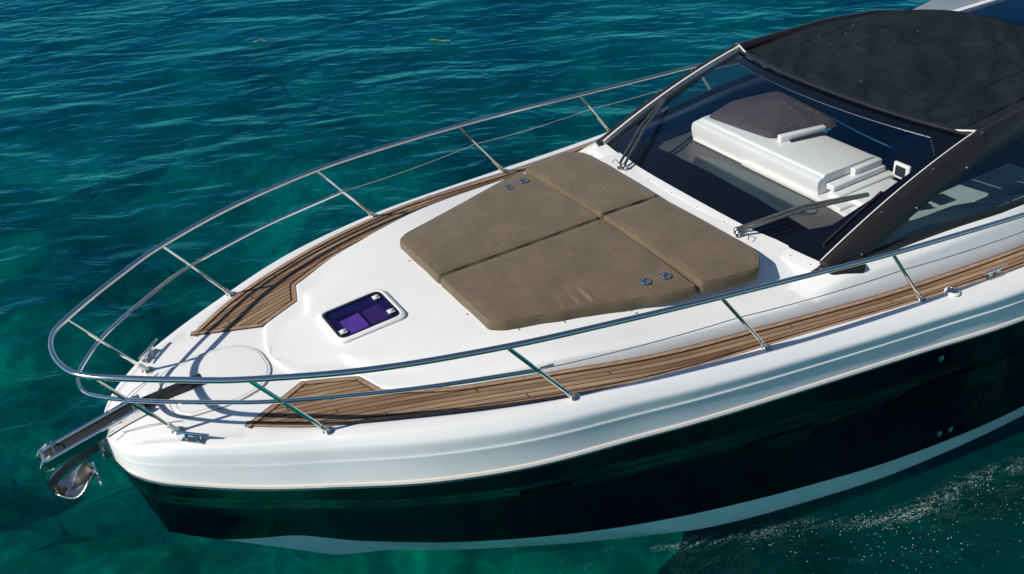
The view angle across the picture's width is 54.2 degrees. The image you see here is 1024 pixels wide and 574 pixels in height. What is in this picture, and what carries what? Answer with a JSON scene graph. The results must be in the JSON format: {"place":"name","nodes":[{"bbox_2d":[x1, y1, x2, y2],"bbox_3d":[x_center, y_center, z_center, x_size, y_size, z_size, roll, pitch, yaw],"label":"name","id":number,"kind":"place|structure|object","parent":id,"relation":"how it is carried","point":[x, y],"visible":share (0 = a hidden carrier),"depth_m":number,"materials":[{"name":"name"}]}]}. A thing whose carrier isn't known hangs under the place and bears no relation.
{"place":"outdoors","nodes":[
{"label":"outdoors","id":0,"kind":"place"},
{"bbox_2d":[0,0,928,316],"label":"water","id":1,"kind":"structure","parent":0,"point":[54,40],"depth_m":18.37,"materials":[{"name":"liquid"}]},
{"bbox_2d":[36,0,1023,554],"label":"motor yacht","id":2,"kind":"object","parent":1,"relation":"on","point":[370,384],"visible":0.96,"depth_m":7.13,"materials":[{"name":"plastic"}]},
{"bbox_2d":[39,442,101,499],"bbox_3d":[-2.750,1.160,6.353,0.411,0.329,0.266,-22,36,-24],"label":"anchor","id":3,"kind":"object","parent":2,"relation":"hanging from","point":[74,484],"visible":0.94,"depth_m":6.34,"materials":[{"name":"metal"}]},
{"bbox_2d":[400,172,598,283],"bbox_3d":[-0.217,-0.507,7.941,1.424,0.146,1.160,-22,36,-24],"label":"sun cushion","id":4,"kind":"object","parent":2,"relation":"on","point":[514,212],"visible":0.98,"depth_m":7.77,"materials":[{"name":"fabric"}]},
{"bbox_2d":[521,484,572,498],"bbox_3d":[0.234,1.375,6.715,0.360,0.126,0.053,-11,33,-8],"label":"hull window","id":5,"kind":"structure","parent":2,"relation":"in","point":[561,488],"depth_m":6.72,"materials":[{"name":"black glass"}]},
{"bbox_2d":[440,219,695,330],"bbox_3d":[0.385,-0.007,7.077,1.422,0.144,1.155,-22,36,-24],"label":"sun cushion","id":6,"kind":"object","parent":2,"relation":"on","point":[597,267],"visible":1,"depth_m":7.03,"materials":[{"name":"fabric"}]},
{"bbox_2d":[525,152,656,219],"bbox_3d":[0.640,-0.862,8.384,0.615,0.163,1.240,-22,36,-24],"label":"sun cushion","id":7,"kind":"object","parent":2,"relation":"on","point":[598,188],"visible":0.98,"depth_m":8.26,"materials":[{"name":"fabric"}]},
{"bbox_2d":[603,197,759,293],"bbox_3d":[1.282,-0.329,7.463,0.615,0.163,1.240,-22,36,-24],"label":"sun cushion","id":8,"kind":"object","parent":2,"relation":"on","point":[703,256],"visible":1,"depth_m":7.32,"materials":[{"name":"fabric"}]},
{"bbox_2d":[741,427,814,456],"bbox_3d":[1.910,1.112,7.170,0.614,0.168,0.029,-14,34,-14],"label":"hull window","id":9,"kind":"structure","parent":2,"relation":"in","point":[794,437],"depth_m":7.17,"materials":[{"name":"black glass"}]},
{"bbox_2d":[889,349,1023,412],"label":"hull window","id":10,"kind":"structure","parent":2,"relation":"in","point":[948,388],"depth_m":7.65,"materials":[{"name":"black glass"}]},
{"bbox_2d":[575,467,1023,569],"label":"foam","id":11,"kind":"object","parent":1,"relation":"on","point":[900,517],"visible":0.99,"depth_m":7.55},
{"bbox_2d":[912,0,977,9],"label":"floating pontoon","id":12,"kind":"object","parent":1,"relation":"on","point":[943,4],"visible":0.21,"depth_m":16.15,"materials":[{"name":"white"}]},
{"bbox_2d":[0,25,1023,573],"bbox_3d":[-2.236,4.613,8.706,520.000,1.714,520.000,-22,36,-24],"label":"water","id":13,"kind":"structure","parent":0,"point":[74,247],"depth_m":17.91,"materials":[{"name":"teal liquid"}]}
]}

